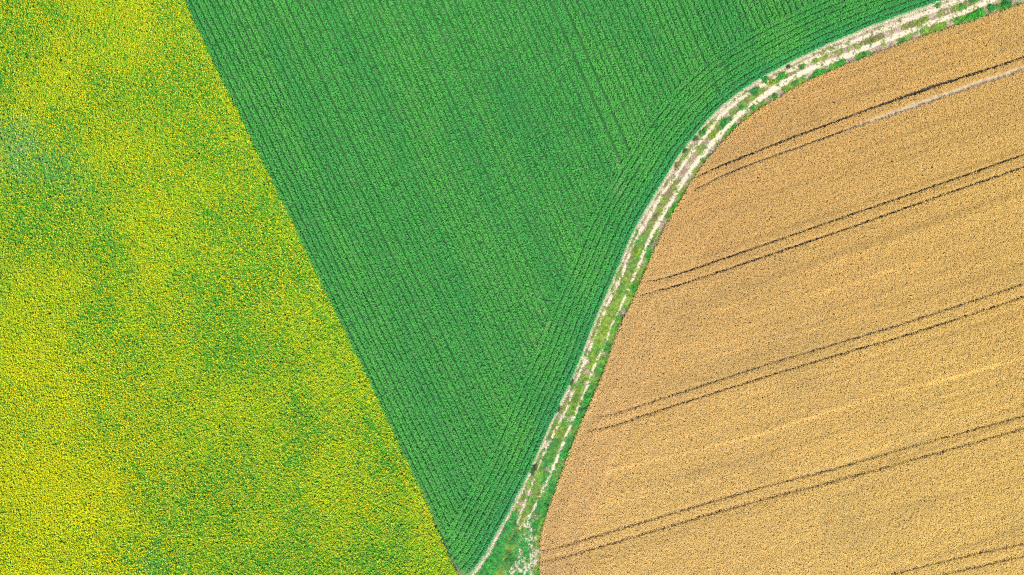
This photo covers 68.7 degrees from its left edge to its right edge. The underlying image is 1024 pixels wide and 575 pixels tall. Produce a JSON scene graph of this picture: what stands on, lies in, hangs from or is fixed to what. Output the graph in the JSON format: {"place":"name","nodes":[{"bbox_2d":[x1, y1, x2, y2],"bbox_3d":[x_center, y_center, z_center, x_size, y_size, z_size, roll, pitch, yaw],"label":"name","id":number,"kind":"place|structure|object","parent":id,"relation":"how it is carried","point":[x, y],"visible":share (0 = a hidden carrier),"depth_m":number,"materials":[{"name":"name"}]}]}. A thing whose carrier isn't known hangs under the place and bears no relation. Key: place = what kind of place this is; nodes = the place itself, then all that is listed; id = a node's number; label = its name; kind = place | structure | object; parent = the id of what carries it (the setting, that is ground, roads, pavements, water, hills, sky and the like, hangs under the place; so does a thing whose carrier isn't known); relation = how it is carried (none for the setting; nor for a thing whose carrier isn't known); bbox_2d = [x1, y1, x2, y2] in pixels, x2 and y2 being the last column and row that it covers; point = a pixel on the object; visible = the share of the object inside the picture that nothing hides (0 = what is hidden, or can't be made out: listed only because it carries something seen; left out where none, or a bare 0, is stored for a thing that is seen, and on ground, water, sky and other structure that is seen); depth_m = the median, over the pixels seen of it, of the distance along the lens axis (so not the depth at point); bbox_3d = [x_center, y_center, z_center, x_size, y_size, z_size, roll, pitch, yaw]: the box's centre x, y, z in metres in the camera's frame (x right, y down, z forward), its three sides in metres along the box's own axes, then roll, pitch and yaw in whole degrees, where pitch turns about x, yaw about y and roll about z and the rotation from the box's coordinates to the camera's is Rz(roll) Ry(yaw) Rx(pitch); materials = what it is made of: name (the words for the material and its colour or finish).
{"place":"outdoors","nodes":[
{"label":"outdoors","id":0,"kind":"place"},
{"bbox_2d":[0,0,457,574],"bbox_3d":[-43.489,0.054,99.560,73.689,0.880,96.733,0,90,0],"label":"flowering crop","id":1,"kind":"object","parent":0,"point":[126,310],"visible":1,"depth_m":99.45,"materials":[{"name":"yellow plant"}]},
{"bbox_2d":[0,118,84,195],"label":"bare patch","id":2,"kind":"object","parent":1,"relation":"on","point":[21,147],"visible":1,"depth_m":99.99,"materials":[{"name":"green plant"}]},
{"bbox_2d":[121,551,183,574],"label":"bare patch","id":3,"kind":"object","parent":1,"relation":"on","point":[180,556],"visible":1,"depth_m":99.99,"materials":[{"name":"green plant"}]},
{"bbox_2d":[187,4,459,571],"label":"field edge","id":4,"kind":"object","parent":1,"relation":"on","point":[457,570],"visible":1,"depth_m":99.98,"materials":[{"name":"plant"}]},
{"bbox_2d":[453,569,470,574],"bbox_3d":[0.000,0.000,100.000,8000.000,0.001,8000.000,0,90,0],"label":"ground","id":5,"kind":"structure","parent":0,"point":[458,573],"depth_m":100.00,"materials":[{"name":"green plant"}]},
{"bbox_2d":[503,553,514,564],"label":"bush","id":6,"kind":"object","parent":5,"relation":"on","point":[508,560],"visible":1,"depth_m":99.74,"materials":[{"name":"green plant"}]},
{"bbox_2d":[583,395,592,405],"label":"bush","id":7,"kind":"object","parent":5,"relation":"on","point":[587,400],"visible":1,"depth_m":99.75,"materials":[{"name":"green plant"}]},
{"bbox_2d":[605,344,611,352],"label":"bush","id":8,"kind":"object","parent":5,"relation":"on","point":[608,348],"visible":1,"depth_m":99.80,"materials":[{"name":"green plant"}]},
{"bbox_2d":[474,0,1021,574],"bbox_3d":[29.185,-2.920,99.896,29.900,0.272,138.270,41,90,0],"label":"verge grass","id":9,"kind":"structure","parent":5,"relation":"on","point":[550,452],"depth_m":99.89,"materials":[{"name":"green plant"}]},
{"bbox_2d":[958,7,984,22],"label":"bush","id":10,"kind":"object","parent":5,"relation":"on","point":[974,13],"visible":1,"depth_m":99.75,"materials":[{"name":"green plant"}]},
{"bbox_2d":[1000,0,1012,8],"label":"bush","id":11,"kind":"object","parent":5,"relation":"on","point":[1008,3],"visible":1,"depth_m":99.76,"materials":[{"name":"green plant"}]},
{"bbox_2d":[184,0,935,568],"bbox_3d":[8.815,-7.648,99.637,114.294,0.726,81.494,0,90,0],"label":"row crop","id":12,"kind":"object","parent":0,"point":[460,182],"visible":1,"depth_m":99.55,"materials":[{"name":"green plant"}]},
{"bbox_2d":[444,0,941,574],"bbox_3d":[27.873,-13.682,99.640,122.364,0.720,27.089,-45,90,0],"label":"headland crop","id":13,"kind":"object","parent":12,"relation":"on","point":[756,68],"visible":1,"depth_m":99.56,"materials":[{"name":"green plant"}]},
{"bbox_2d":[468,0,1023,574],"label":"dirt track","id":14,"kind":"structure","parent":0,"point":[692,162],"depth_m":99.98,"materials":[{"name":"soil"}]},
{"bbox_2d":[484,558,493,567],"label":"weed","id":15,"kind":"object","parent":14,"relation":"on","point":[488,563],"visible":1,"depth_m":99.77,"materials":[{"name":"green plant"}]},
{"bbox_2d":[508,529,519,545],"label":"weed","id":16,"kind":"object","parent":14,"relation":"on","point":[513,539],"visible":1,"depth_m":99.81,"materials":[{"name":"green plant"}]},
{"bbox_2d":[530,463,537,475],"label":"shrub","id":17,"kind":"object","parent":14,"relation":"on","point":[535,467],"visible":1,"depth_m":99.75,"materials":[{"name":"green plant"}]},
{"bbox_2d":[531,511,542,522],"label":"weed","id":18,"kind":"object","parent":14,"relation":"on","point":[536,517],"visible":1,"depth_m":99.81,"materials":[{"name":"green plant"}]},
{"bbox_2d":[564,447,570,458],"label":"weed","id":19,"kind":"object","parent":14,"relation":"on","point":[565,454],"visible":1,"depth_m":99.78,"materials":[{"name":"green plant"}]},
{"bbox_2d":[578,408,586,415],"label":"bush","id":20,"kind":"object","parent":14,"relation":"on","point":[583,411],"visible":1,"depth_m":99.75,"materials":[{"name":"green plant"}]},
{"bbox_2d":[630,284,637,294],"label":"weed","id":21,"kind":"object","parent":14,"relation":"on","point":[634,286],"visible":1,"depth_m":99.81,"materials":[{"name":"green plant"}]},
{"bbox_2d":[634,245,642,259],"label":"weed","id":22,"kind":"object","parent":14,"relation":"on","point":[638,249],"visible":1,"depth_m":99.81,"materials":[{"name":"green plant"}]},
{"bbox_2d":[671,201,678,212],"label":"weed","id":23,"kind":"object","parent":14,"relation":"on","point":[673,207],"visible":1,"depth_m":99.80,"materials":[{"name":"green plant"}]},
{"bbox_2d":[674,161,680,169],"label":"shrub","id":24,"kind":"object","parent":14,"relation":"on","point":[676,166],"visible":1,"depth_m":99.86,"materials":[{"name":"beige plant"}]},
{"bbox_2d":[698,127,706,135],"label":"weed","id":25,"kind":"object","parent":14,"relation":"on","point":[702,131],"visible":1,"depth_m":99.82,"materials":[{"name":"green plant"}]},
{"bbox_2d":[710,131,717,138],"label":"weed","id":26,"kind":"object","parent":14,"relation":"on","point":[712,136],"visible":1,"depth_m":99.82,"materials":[{"name":"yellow plant"}]},
{"bbox_2d":[719,117,732,129],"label":"weed","id":27,"kind":"object","parent":14,"relation":"on","point":[725,121],"visible":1,"depth_m":99.79,"materials":[{"name":"green plant"}]},
{"bbox_2d":[730,123,738,130],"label":"weed","id":28,"kind":"object","parent":14,"relation":"on","point":[734,125],"visible":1,"depth_m":99.84,"materials":[{"name":"green plant"}]},
{"bbox_2d":[510,0,994,574],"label":"pebbles","id":29,"kind":"object","parent":14,"relation":"on","point":[646,246],"visible":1,"depth_m":99.96,"materials":[{"name":"stone"}]},
{"bbox_2d":[748,86,759,95],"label":"weed","id":30,"kind":"object","parent":14,"relation":"on","point":[754,91],"visible":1,"depth_m":99.80,"materials":[{"name":"green plant"}]},
{"bbox_2d":[761,76,768,83],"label":"weed","id":31,"kind":"object","parent":14,"relation":"on","point":[765,78],"visible":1,"depth_m":99.80,"materials":[{"name":"green plant"}]},
{"bbox_2d":[766,79,778,85],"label":"weed","id":32,"kind":"object","parent":14,"relation":"on","point":[773,81],"visible":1,"depth_m":99.84,"materials":[{"name":"yellow plant"}]},
{"bbox_2d":[776,72,786,80],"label":"weed","id":33,"kind":"object","parent":14,"relation":"on","point":[780,76],"visible":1,"depth_m":99.81,"materials":[{"name":"green plant"}]},
{"bbox_2d":[810,68,827,79],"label":"weed","id":34,"kind":"object","parent":14,"relation":"on","point":[817,73],"visible":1,"depth_m":99.81,"materials":[{"name":"green plant"}]},
{"bbox_2d":[835,58,845,66],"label":"weed","id":35,"kind":"object","parent":14,"relation":"on","point":[841,61],"visible":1,"depth_m":99.82,"materials":[{"name":"green plant"}]},
{"bbox_2d":[857,51,871,59],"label":"weed","id":36,"kind":"object","parent":14,"relation":"on","point":[863,54],"visible":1,"depth_m":99.86,"materials":[{"name":"green plant"}]},
{"bbox_2d":[865,34,883,45],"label":"weed","id":37,"kind":"object","parent":14,"relation":"on","point":[873,39],"visible":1,"depth_m":99.88,"materials":[{"name":"beige plant"}]},
{"bbox_2d":[911,19,924,27],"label":"weed","id":38,"kind":"object","parent":14,"relation":"on","point":[918,22],"visible":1,"depth_m":99.86,"materials":[{"name":"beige plant"}]},
{"bbox_2d":[957,3,966,10],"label":"bush","id":39,"kind":"object","parent":14,"relation":"on","point":[962,5],"visible":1,"depth_m":99.82,"materials":[{"name":"green plant"}]},
{"bbox_2d":[986,3,997,12],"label":"bush","id":40,"kind":"object","parent":14,"relation":"on","point":[993,7],"visible":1,"depth_m":99.81,"materials":[{"name":"green plant"}]},
{"bbox_2d":[539,4,1023,574],"bbox_3d":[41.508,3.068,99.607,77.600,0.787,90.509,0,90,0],"label":"wheat crop","id":41,"kind":"object","parent":0,"point":[855,514],"visible":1,"depth_m":99.45,"materials":[{"name":"plant"}]},
{"bbox_2d":[541,427,1023,559],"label":"wheel rut","id":42,"kind":"structure","parent":41,"relation":"on","point":[880,467],"depth_m":99.98,"materials":[{"name":"soil"}]},
{"bbox_2d":[542,413,1023,550],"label":"wheel rut","id":43,"kind":"structure","parent":41,"relation":"on","point":[991,423],"depth_m":99.98,"materials":[{"name":"soil"}]},
{"bbox_2d":[587,295,1023,430],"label":"wheel rut","id":44,"kind":"structure","parent":41,"relation":"on","point":[903,335],"depth_m":99.98,"materials":[{"name":"soil"}]},
{"bbox_2d":[598,283,1023,416],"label":"wheel rut","id":45,"kind":"structure","parent":41,"relation":"on","point":[932,313],"depth_m":99.98,"materials":[{"name":"soil"}]},
{"bbox_2d":[636,166,1023,297],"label":"wheel rut","id":46,"kind":"structure","parent":41,"relation":"on","point":[832,233],"depth_m":99.98,"materials":[{"name":"soil"}]},
{"bbox_2d":[644,153,1023,281],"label":"wheel rut","id":47,"kind":"structure","parent":41,"relation":"on","point":[865,209],"depth_m":99.98,"materials":[{"name":"soil"}]},
{"bbox_2d":[691,65,1023,190],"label":"wheel rut","id":48,"kind":"structure","parent":41,"relation":"on","point":[911,106],"depth_m":99.98,"materials":[{"name":"soil"}]},
{"bbox_2d":[695,56,1023,177],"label":"wheel rut","id":49,"kind":"structure","parent":41,"relation":"on","point":[933,86],"depth_m":99.98,"materials":[{"name":"soil"}]},
{"bbox_2d":[884,542,1021,574],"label":"wheel rut","id":50,"kind":"structure","parent":41,"relation":"on","point":[946,559],"depth_m":99.98,"materials":[{"name":"soil"}]},
{"bbox_2d":[934,553,1023,574],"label":"wheel rut","id":51,"kind":"structure","parent":41,"relation":"on","point":[977,565],"depth_m":99.98,"materials":[{"name":"soil"}]}
]}

